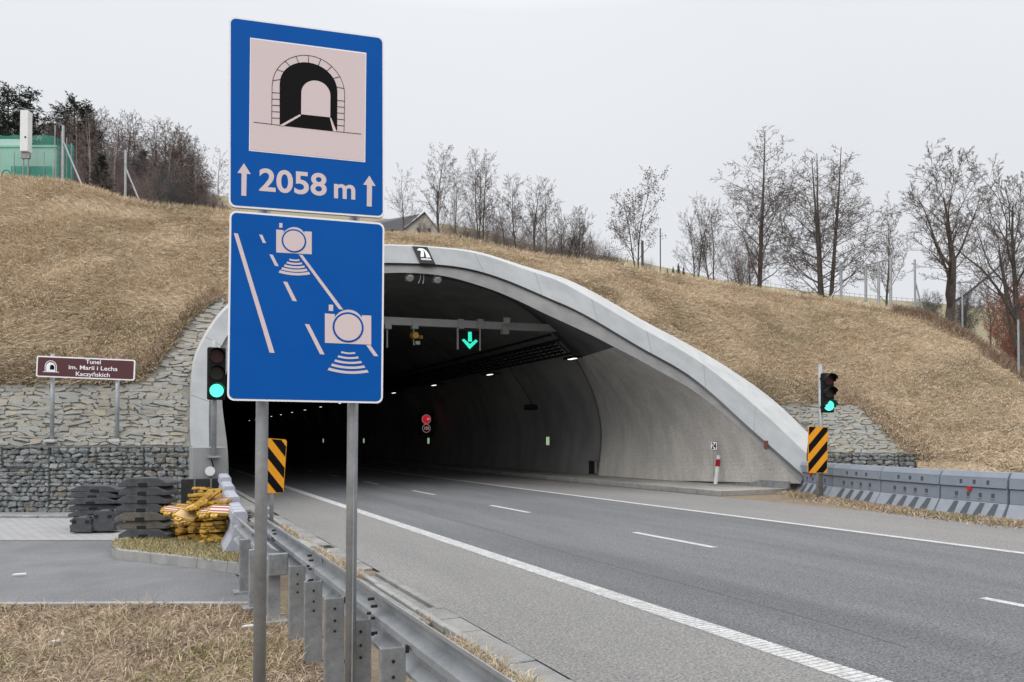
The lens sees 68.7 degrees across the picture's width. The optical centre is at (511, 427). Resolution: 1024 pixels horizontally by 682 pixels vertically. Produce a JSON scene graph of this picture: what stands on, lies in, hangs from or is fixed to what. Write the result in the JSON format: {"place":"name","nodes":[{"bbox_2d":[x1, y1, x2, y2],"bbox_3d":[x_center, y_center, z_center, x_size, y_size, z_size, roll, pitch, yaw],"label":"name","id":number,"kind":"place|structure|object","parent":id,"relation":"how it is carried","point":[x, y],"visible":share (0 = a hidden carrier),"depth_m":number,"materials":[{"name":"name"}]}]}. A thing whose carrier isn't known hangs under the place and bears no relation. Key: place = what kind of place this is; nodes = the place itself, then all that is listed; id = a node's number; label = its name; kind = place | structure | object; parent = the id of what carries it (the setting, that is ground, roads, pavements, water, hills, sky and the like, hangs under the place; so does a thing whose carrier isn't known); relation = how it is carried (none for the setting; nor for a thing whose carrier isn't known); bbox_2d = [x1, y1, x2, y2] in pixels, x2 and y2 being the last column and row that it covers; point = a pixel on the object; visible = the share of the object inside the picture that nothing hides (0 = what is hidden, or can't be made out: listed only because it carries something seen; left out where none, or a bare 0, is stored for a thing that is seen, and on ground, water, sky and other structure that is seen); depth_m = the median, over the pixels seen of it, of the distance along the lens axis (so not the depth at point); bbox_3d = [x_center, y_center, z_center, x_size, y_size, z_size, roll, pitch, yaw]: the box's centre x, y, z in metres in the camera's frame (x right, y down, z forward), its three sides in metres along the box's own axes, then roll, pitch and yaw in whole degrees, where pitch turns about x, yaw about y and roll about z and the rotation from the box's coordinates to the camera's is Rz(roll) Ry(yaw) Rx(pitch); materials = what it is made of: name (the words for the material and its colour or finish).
{"place":"outdoors","nodes":[
{"label":"outdoors","id":0,"kind":"place"},
{"bbox_2d":[0,512,71,514],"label":"curb","id":1,"kind":"structure","parent":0,"point":[34,513],"depth_m":16.70,"materials":[{"name":"concrete"}]},
{"bbox_2d":[0,446,190,511],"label":"gabion wall","id":2,"kind":"structure","parent":1,"relation":"on","point":[38,479],"depth_m":17.03,"materials":[{"name":"stone"}]},
{"bbox_2d":[0,446,191,447],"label":"wall edging","id":3,"kind":"object","parent":2,"relation":"on","point":[99,446],"depth_m":17.04,"materials":[{"name":"concrete"}]},
{"bbox_2d":[36,354,135,443],"bbox_3d":[-9.829,-0.634,17.380,2.153,2.110,0.298,0,-1,-5],"label":"tourist sign","id":4,"kind":"object","parent":3,"relation":"on","point":[53,367],"visible":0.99,"depth_m":17.28,"materials":[{"name":"brown metal"}]},
{"bbox_2d":[0,540,248,601],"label":"service road","id":5,"kind":"structure","parent":0,"point":[77,570],"depth_m":9.00,"materials":[{"name":"grey asphalt"}]},
{"bbox_2d":[0,592,344,681],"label":"meadow ground","id":6,"kind":"structure","parent":0,"point":[285,610],"depth_m":5.84,"materials":[{"name":"brown plant"}]},
{"bbox_2d":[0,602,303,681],"bbox_3d":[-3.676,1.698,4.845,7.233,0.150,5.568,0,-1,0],"label":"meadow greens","id":7,"kind":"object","parent":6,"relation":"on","point":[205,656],"visible":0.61,"depth_m":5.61,"materials":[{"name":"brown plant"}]},
{"bbox_2d":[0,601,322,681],"bbox_3d":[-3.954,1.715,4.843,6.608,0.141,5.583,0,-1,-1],"label":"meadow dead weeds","id":8,"kind":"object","parent":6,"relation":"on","point":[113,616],"visible":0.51,"depth_m":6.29,"materials":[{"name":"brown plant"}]},
{"bbox_2d":[232,515,287,625],"bbox_3d":[-2.881,1.448,8.184,0.320,0.690,3.320,0,-1,-26],"label":"guardrail","id":9,"kind":"object","parent":6,"relation":"on","point":[277,564],"visible":0.84,"depth_m":7.32,"materials":[{"name":"metal"}]},
{"bbox_2d":[227,17,384,681],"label":"road sign","id":10,"kind":"object","parent":6,"relation":"on","point":[306,294],"visible":1,"depth_m":4.17,"materials":[{"name":"blue metal"}]},
{"bbox_2d":[242,508,514,681],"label":"guardrail","id":11,"kind":"object","parent":6,"relation":"on","point":[408,644],"visible":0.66,"depth_m":4.67,"materials":[{"name":"metal"}]},
{"bbox_2d":[133,535,218,547],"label":"island","id":12,"kind":"structure","parent":0,"point":[173,537],"depth_m":11.80,"materials":[{"name":"soil"}]},
{"bbox_2d":[118,527,175,537],"bbox_3d":[-5.775,1.667,11.926,0.774,0.143,0.431,0,-1,-2],"label":"rubber slab","id":13,"kind":"object","parent":12,"relation":"on","point":[148,533],"depth_m":11.72,"materials":[{"name":"black rubber"}]},
{"bbox_2d":[117,519,174,529],"bbox_3d":[-5.815,1.534,11.952,0.774,0.142,0.431,-1,-1,-1],"label":"rubber slab","id":14,"kind":"object","parent":13,"relation":"on","point":[163,524],"depth_m":11.75,"materials":[{"name":"black rubber"}]},
{"bbox_2d":[114,512,173,520],"bbox_3d":[-5.833,1.399,11.921,0.774,0.143,0.431,-1,-1,-4],"label":"rubber slab","id":15,"kind":"object","parent":14,"relation":"on","point":[141,516],"depth_m":11.72,"materials":[{"name":"black rubber"}]},
{"bbox_2d":[116,503,174,511],"bbox_3d":[-5.815,1.265,11.938,0.774,0.143,0.431,1,-1,-1],"label":"rubber slab","id":16,"kind":"object","parent":15,"relation":"on","point":[140,508],"depth_m":11.73,"materials":[{"name":"black rubber"}]},
{"bbox_2d":[117,495,177,503],"bbox_3d":[-5.800,1.131,11.933,0.774,0.143,0.431,0,-2,-2],"label":"rubber slab","id":17,"kind":"object","parent":16,"relation":"on","point":[146,499],"depth_m":11.73,"materials":[{"name":"black rubber"}]},
{"bbox_2d":[118,486,178,494],"bbox_3d":[-5.783,0.997,11.938,0.774,0.143,0.431,0,0,3],"label":"rubber slab","id":18,"kind":"object","parent":17,"relation":"on","point":[162,490],"depth_m":11.74,"materials":[{"name":"black rubber"}]},
{"bbox_2d":[118,476,178,486],"bbox_3d":[-5.781,0.863,11.934,0.774,0.143,0.431,-1,-1,-1],"label":"rubber slab","id":19,"kind":"object","parent":18,"relation":"on","point":[147,481],"depth_m":11.73,"materials":[{"name":"black rubber"}]},
{"bbox_2d":[111,536,238,562],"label":"island grass","id":20,"kind":"structure","parent":12,"relation":"on","point":[188,547],"depth_m":10.53,"materials":[{"name":"brown plant"}]},
{"bbox_2d":[221,502,247,553],"bbox_3d":[-3.996,1.466,10.878,0.416,0.648,1.560,0,-1,-23],"label":"road barrier","id":21,"kind":"object","parent":12,"relation":"on","point":[237,510],"visible":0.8,"depth_m":10.20,"materials":[{"name":"grey concrete"}]},
{"bbox_2d":[0,172,899,309],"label":"crest grass","id":22,"kind":"structure","parent":0,"point":[592,261],"depth_m":32.87,"materials":[{"name":"beige plant"}]},
{"bbox_2d":[54,446,916,681],"bbox_3d":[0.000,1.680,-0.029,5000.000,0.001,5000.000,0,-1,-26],"label":"ground","id":23,"kind":"structure","parent":0,"point":[284,589],"depth_m":7.58,"materials":[{"name":"soil"}]},
{"bbox_2d":[0,518,125,539],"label":"paved area","id":24,"kind":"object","parent":23,"relation":"on","point":[34,528],"depth_m":13.52,"materials":[{"name":"grey concrete"}]},
{"bbox_2d":[70,516,95,531],"bbox_3d":[-7.608,1.720,13.386,0.384,0.278,0.352,0,-1,0],"label":"rubber block","id":25,"kind":"object","parent":24,"relation":"on","point":[81,524],"depth_m":13.22,"materials":[{"name":"black rubber"}]},
{"bbox_2d":[92,509,123,530],"bbox_3d":[-7.245,1.652,13.437,0.399,0.377,0.352,0,-1,0],"label":"rubber block","id":26,"kind":"object","parent":24,"relation":"on","point":[103,519],"depth_m":13.27,"materials":[{"name":"black rubber"}]},
{"bbox_2d":[0,601,247,605],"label":"service road kerb","id":27,"kind":"structure","parent":23,"relation":"on","point":[93,603],"depth_m":7.50,"materials":[{"name":"concrete"}]},
{"bbox_2d":[111,538,238,574],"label":"island kerb","id":28,"kind":"structure","parent":23,"relation":"on","point":[231,566],"depth_m":9.86,"materials":[{"name":"concrete"}]},
{"bbox_2d":[268,438,286,522],"bbox_3d":[-4.220,1.056,13.109,0.089,1.745,0.584,-1,-1,40],"label":"hazard board","id":29,"kind":"object","parent":23,"relation":"on","point":[276,459],"visible":0.59,"depth_m":13.14,"materials":[{"name":"black"}]},
{"bbox_2d":[267,515,540,681],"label":"gutter kerb","id":30,"kind":"structure","parent":23,"relation":"on","point":[440,625],"depth_m":6.97,"materials":[{"name":"concrete"}]},
{"bbox_2d":[277,524,550,681],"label":"verge grass","id":31,"kind":"structure","parent":23,"relation":"on","point":[465,644],"depth_m":5.75,"materials":[{"name":"beige plant"}]},
{"bbox_2d":[274,516,574,681],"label":"gutter","id":32,"kind":"object","parent":23,"relation":"on","point":[443,614],"visible":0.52,"depth_m":6.89,"materials":[{"name":"concrete"}]},
{"bbox_2d":[227,447,722,495],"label":"walkway kerb","id":33,"kind":"structure","parent":23,"relation":"on","point":[709,492],"depth_m":30.18,"materials":[{"name":"concrete"}]},
{"bbox_2d":[181,244,807,503],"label":"tunnel portal","id":34,"kind":"object","parent":23,"relation":"on","point":[628,394],"visible":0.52,"depth_m":30.55,"materials":[{"name":"concrete"}]},
{"bbox_2d":[207,340,225,457],"bbox_3d":[-6.215,-0.603,15.754,0.360,2.485,0.615,0,-1,-26],"label":"traffic light","id":35,"kind":"object","parent":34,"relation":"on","point":[216,373],"visible":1,"depth_m":15.71,"materials":[{"name":"metal"}]},
{"bbox_2d":[383,317,555,347],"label":"gantry beam","id":36,"kind":"structure","parent":34,"relation":"hanging from","point":[412,323],"depth_m":28.46,"materials":[{"name":"metal"}]},
{"bbox_2d":[457,329,480,350],"bbox_3d":[-1.664,-3.457,28.753,0.974,0.995,0.184,0,-1,-26],"label":"lane signal","id":37,"kind":"object","parent":36,"relation":"hanging from","point":[469,340],"visible":1,"depth_m":28.67,"materials":[{"name":"black metal"}]},
{"bbox_2d":[383,333,571,391],"bbox_3d":[-5.052,-3.077,44.330,1.020,0.790,32.000,0,-1,-26],"label":"cable tray","id":38,"kind":"object","parent":34,"relation":"attached to","point":[514,351],"visible":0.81,"depth_m":37.06,"materials":[{"name":"black metal"}]},
{"bbox_2d":[228,447,794,495],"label":"walkway","id":39,"kind":"structure","parent":23,"relation":"on","point":[731,490],"depth_m":27.99,"materials":[{"name":"concrete"}]},
{"bbox_2d":[229,469,849,681],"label":"road shoulder","id":40,"kind":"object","parent":23,"relation":"on","point":[575,633],"depth_m":7.00},
{"bbox_2d":[227,448,1023,551],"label":"road shoulder","id":41,"kind":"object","parent":23,"relation":"on","point":[979,535],"visible":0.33,"depth_m":17.59},
{"bbox_2d":[232,451,1023,553],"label":"edge line","id":42,"kind":"object","parent":41,"relation":"on","point":[742,517],"depth_m":15.16,"materials":[{"name":"paint"}]},
{"bbox_2d":[707,494,961,520],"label":"verge","id":43,"kind":"structure","parent":23,"relation":"on","point":[779,498],"depth_m":20.62,"materials":[{"name":"grey concrete"}]},
{"bbox_2d":[795,461,837,495],"bbox_3d":[9.112,1.538,22.228,0.606,1.000,2.428,0,-1,1],"label":"road barrier","id":44,"kind":"object","parent":43,"relation":"on","point":[808,484],"visible":0.45,"depth_m":22.25,"materials":[{"name":"concrete"}]},
{"bbox_2d":[807,426,827,499],"bbox_3d":[8.402,1.018,20.646,0.712,2.084,0.089,0,-1,-22],"label":"hazard board","id":45,"kind":"object","parent":43,"relation":"on","point":[817,449],"visible":0.94,"depth_m":20.62,"materials":[{"name":"yellow"}]},
{"bbox_2d":[818,364,837,496],"bbox_3d":[8.727,0.128,20.804,0.426,3.770,0.585,0,-1,-4],"label":"traffic light","id":46,"kind":"object","parent":43,"relation":"on","point":[827,391],"visible":0.94,"depth_m":20.78,"materials":[{"name":"metal"}]},
{"bbox_2d":[827,464,883,503],"bbox_3d":[9.212,1.497,19.857,0.606,1.000,2.264,0,-1,-6],"label":"road barrier","id":47,"kind":"object","parent":43,"relation":"on","point":[856,482],"visible":0.74,"depth_m":19.71,"materials":[{"name":"concrete"}]},
{"bbox_2d":[772,489,1023,529],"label":"barrier verge grass","id":48,"kind":"structure","parent":43,"relation":"on","point":[934,515],"depth_m":16.67,"materials":[{"name":"brown plant"}]},
{"bbox_2d":[875,466,945,510],"bbox_3d":[9.482,1.459,17.707,0.606,1.000,2.014,0,-1,-9],"label":"road barrier","id":49,"kind":"object","parent":43,"relation":"on","point":[914,488],"visible":0.73,"depth_m":17.56,"materials":[{"name":"concrete"}]},
{"bbox_2d":[935,470,1012,518],"bbox_3d":[9.878,1.428,15.926,0.606,1.000,1.598,0,-1,-17],"label":"road barrier","id":50,"kind":"object","parent":43,"relation":"on","point":[984,493],"visible":0.75,"depth_m":15.79,"materials":[{"name":"concrete"}]},
{"bbox_2d":[1005,472,1023,520],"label":"road barrier","id":51,"kind":"object","parent":43,"relation":"on","point":[1016,505],"visible":0.84,"depth_m":14.94,"materials":[{"name":"concrete"}]},
{"bbox_2d":[0,174,1023,472],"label":"hill","id":52,"kind":"structure","parent":0,"point":[934,460],"depth_m":25.05,"materials":[{"name":"brown plant"}]},
{"bbox_2d":[16,107,42,176],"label":"white column","id":53,"kind":"structure","parent":52,"relation":"on","point":[26,133],"depth_m":31.89,"materials":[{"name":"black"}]},
{"bbox_2d":[0,125,73,181],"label":"netting fence","id":54,"kind":"object","parent":52,"relation":"on","point":[46,150],"visible":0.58,"depth_m":32.42,"materials":[{"name":"green fabric"}]},
{"bbox_2d":[0,280,223,384],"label":"edge weeds","id":55,"kind":"object","parent":52,"relation":"on","point":[153,355],"visible":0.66,"depth_m":19.50,"materials":[{"name":"brown plant"}]},
{"bbox_2d":[0,294,225,445],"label":"stone paving","id":56,"kind":"structure","parent":52,"relation":"on","point":[97,430],"depth_m":18.04,"materials":[{"name":"grey stone"}]},
{"bbox_2d":[755,146,916,297],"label":"brown tree","id":57,"kind":"object","parent":52,"relation":"on","point":[817,230],"visible":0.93,"depth_m":42.90,"materials":[{"name":"grey plant"}]},
{"bbox_2d":[780,403,902,457],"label":"stone paving","id":58,"kind":"structure","parent":52,"relation":"on","point":[860,424],"depth_m":25.09,"materials":[{"name":"grey stone"}]},
{"bbox_2d":[755,362,933,460],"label":"edge weeds","id":59,"kind":"object","parent":52,"relation":"on","point":[771,394],"visible":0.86,"depth_m":26.36,"materials":[{"name":"brown plant"}]},
{"bbox_2d":[831,258,891,306],"bbox_3d":[18.404,-6.759,39.256,0.981,4.376,4.389,0,-1,-20],"label":"steel frame","id":60,"kind":"object","parent":52,"relation":"on","point":[840,282],"visible":0.74,"depth_m":38.13,"materials":[{"name":"grey metal"}]},
{"bbox_2d":[827,452,914,467],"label":"gabion wall","id":61,"kind":"structure","parent":52,"relation":"on","point":[891,459],"depth_m":23.29,"materials":[{"name":"stone"}]},
{"bbox_2d":[887,303,1023,381],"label":"ridge weeds","id":62,"kind":"object","parent":52,"relation":"on","point":[960,331],"visible":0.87,"depth_m":31.33,"materials":[{"name":"brown plant"}]},
{"bbox_2d":[897,138,1023,322],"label":"broad tree","id":63,"kind":"object","parent":52,"relation":"on","point":[950,291],"visible":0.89,"depth_m":39.97,"materials":[{"name":"grey plant"}]},
{"bbox_2d":[926,149,1023,369],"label":"broad tree","id":64,"kind":"object","parent":52,"relation":"on","point":[1014,311],"visible":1,"depth_m":34.09,"materials":[{"name":"grey plant"}]},
{"bbox_2d":[0,0,1023,343],"label":"sky","id":65,"kind":"structure","parent":0,"point":[584,96],"materials":[{"name":"white"}]},
{"bbox_2d":[201,194,1023,365],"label":"field","id":66,"kind":"structure","parent":0,"point":[980,330],"depth_m":199.41,"materials":[{"name":"beige plant"}]},
{"bbox_2d":[0,80,41,135],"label":"pine tree","id":67,"kind":"object","parent":66,"relation":"on","point":[7,118],"visible":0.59,"depth_m":64.22,"materials":[{"name":"green plant"}]},
{"bbox_2d":[3,86,53,135],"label":"pine tree","id":68,"kind":"object","parent":66,"relation":"on","point":[30,95],"visible":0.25,"depth_m":66.06,"materials":[{"name":"green plant"}]},
{"bbox_2d":[34,91,106,164],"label":"pine tree","id":69,"kind":"object","parent":66,"relation":"on","point":[71,99],"visible":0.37,"depth_m":61.95,"materials":[{"name":"green plant"}]},
{"bbox_2d":[51,100,112,183],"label":"bare tree","id":70,"kind":"object","parent":66,"relation":"on","point":[68,112],"visible":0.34,"depth_m":62.99,"materials":[{"name":"brown plant"}]},
{"bbox_2d":[84,153,121,193],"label":"young spruce","id":71,"kind":"object","parent":66,"relation":"on","point":[101,162],"visible":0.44,"depth_m":50.16,"materials":[{"name":"green plant"}]},
{"bbox_2d":[82,109,147,195],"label":"bare tree","id":72,"kind":"object","parent":66,"relation":"on","point":[128,139],"visible":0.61,"depth_m":56.96,"materials":[{"name":"brown plant"}]},
{"bbox_2d":[120,164,172,204],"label":"brushwood","id":73,"kind":"object","parent":66,"relation":"on","point":[143,193],"visible":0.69,"depth_m":48.23,"materials":[{"name":"plant"}]},
{"bbox_2d":[126,115,195,200],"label":"bare tree","id":74,"kind":"object","parent":66,"relation":"on","point":[176,154],"visible":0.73,"depth_m":56.12,"materials":[{"name":"brown plant"}]},
{"bbox_2d":[135,154,189,204],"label":"brushwood","id":75,"kind":"object","parent":66,"relation":"on","point":[150,157],"visible":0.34,"depth_m":54.55,"materials":[{"name":"plant"}]},
{"bbox_2d":[147,163,193,207],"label":"brushwood","id":76,"kind":"object","parent":66,"relation":"on","point":[170,192],"visible":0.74,"depth_m":52.27,"materials":[{"name":"plant"}]},
{"bbox_2d":[385,162,424,229],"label":"bare tree","id":77,"kind":"object","parent":66,"relation":"on","point":[400,199],"visible":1,"depth_m":52.45,"materials":[{"name":"brown plant"}]},
{"bbox_2d":[375,212,442,234],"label":"house","id":78,"kind":"structure","parent":66,"relation":"on","point":[393,224],"depth_m":120.45,"materials":[{"name":"tile"}]},
{"bbox_2d":[411,142,467,232],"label":"bare tree","id":79,"kind":"object","parent":66,"relation":"on","point":[438,193],"visible":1,"depth_m":50.07,"materials":[{"name":"brown plant"}]},
{"bbox_2d":[457,147,505,240],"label":"bare tree","id":80,"kind":"object","parent":66,"relation":"on","point":[480,216],"visible":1,"depth_m":50.24,"materials":[{"name":"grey plant"}]},
{"bbox_2d":[489,173,536,248],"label":"bare tree","id":81,"kind":"object","parent":66,"relation":"on","point":[516,210],"visible":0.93,"depth_m":54.18,"materials":[{"name":"brown plant"}]},
{"bbox_2d":[512,175,564,252],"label":"bare tree","id":82,"kind":"object","parent":66,"relation":"on","point":[534,223],"visible":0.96,"depth_m":50.05,"materials":[{"name":"brown plant"}]},
{"bbox_2d":[526,176,568,254],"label":"bare tree","id":83,"kind":"object","parent":66,"relation":"on","point":[546,232],"visible":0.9,"depth_m":50.36,"materials":[{"name":"grey plant"}]},
{"bbox_2d":[547,205,584,256],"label":"bare tree","id":84,"kind":"object","parent":66,"relation":"on","point":[562,234],"visible":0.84,"depth_m":51.95,"materials":[{"name":"grey plant"}]},
{"bbox_2d":[559,206,596,259],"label":"bare tree","id":85,"kind":"object","parent":66,"relation":"on","point":[577,246],"visible":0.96,"depth_m":51.92,"materials":[{"name":"grey plant"}]},
{"bbox_2d":[595,166,671,267],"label":"leafy tree","id":86,"kind":"object","parent":66,"relation":"on","point":[617,228],"visible":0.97,"depth_m":45.73,"materials":[{"name":"grey plant"}]},
{"bbox_2d":[672,196,720,276],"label":"bare tree","id":87,"kind":"object","parent":66,"relation":"on","point":[691,257],"visible":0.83,"depth_m":46.35,"materials":[{"name":"grey plant"}]},
{"bbox_2d":[687,191,733,279],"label":"bare tree","id":88,"kind":"object","parent":66,"relation":"on","point":[705,260],"visible":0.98,"depth_m":45.09,"materials":[{"name":"grey plant"}]},
{"bbox_2d":[703,231,777,290],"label":"bare tree","id":89,"kind":"object","parent":66,"relation":"on","point":[737,270],"visible":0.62,"depth_m":44.80,"materials":[{"name":"plant"}]},
{"bbox_2d":[708,123,842,287],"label":"brown tree","id":90,"kind":"object","parent":66,"relation":"on","point":[760,252],"visible":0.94,"depth_m":43.51,"materials":[{"name":"grey plant"}]},
{"bbox_2d":[860,205,921,306],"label":"bare tree","id":91,"kind":"object","parent":66,"relation":"on","point":[889,254],"visible":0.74,"depth_m":50.26,"materials":[{"name":"grey plant"}]},
{"bbox_2d":[938,279,987,332],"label":"grey bush","id":92,"kind":"object","parent":66,"relation":"on","point":[966,307],"visible":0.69,"depth_m":84.69,"materials":[{"name":"grey plant"}]},
{"bbox_2d":[983,280,1023,362],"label":"copper bush","id":93,"kind":"object","parent":66,"relation":"on","point":[1007,346],"visible":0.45,"depth_m":62.25,"materials":[{"name":"brown plant"}]},
{"bbox_2d":[228,451,1023,681],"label":"road","id":94,"kind":"structure","parent":0,"point":[931,611],"depth_m":9.70,"materials":[{"name":"grey asphalt"}]},
{"bbox_2d":[228,467,892,681],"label":"edge line","id":95,"kind":"object","parent":94,"relation":"on","point":[823,665],"visible":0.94,"depth_m":7.07,"materials":[{"name":"paint"}]},
{"bbox_2d":[242,458,1023,606],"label":"lane line","id":96,"kind":"object","parent":94,"relation":"on","point":[1003,601],"visible":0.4,"depth_m":12.23,"materials":[{"name":"paint"}]},
{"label":"rubber slab","id":97,"kind":"object","parent":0,"visible":0},
{"bbox_2d":[68,510,123,516],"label":"rubber slab","id":98,"kind":"object","parent":97,"relation":"on","point":[83,513],"depth_m":13.87,"materials":[{"name":"black rubber"}]},
{"bbox_2d":[68,504,123,509],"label":"rubber slab","id":99,"kind":"object","parent":98,"relation":"on","point":[92,506],"depth_m":13.90,"materials":[{"name":"black rubber"}]},
{"bbox_2d":[66,498,119,503],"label":"rubber slab","id":100,"kind":"object","parent":99,"relation":"on","point":[94,501],"depth_m":13.85,"materials":[{"name":"black rubber"}]},
{"bbox_2d":[68,492,124,497],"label":"rubber slab","id":101,"kind":"object","parent":100,"relation":"on","point":[95,495],"depth_m":13.89,"materials":[{"name":"black rubber"}]},
{"bbox_2d":[71,484,125,491],"bbox_3d":[-7.732,1.145,14.096,0.903,0.119,0.431,1,-2,2],"label":"rubber slab","id":102,"kind":"object","parent":101,"relation":"on","point":[98,488],"depth_m":13.90,"materials":[{"name":"black rubber"}]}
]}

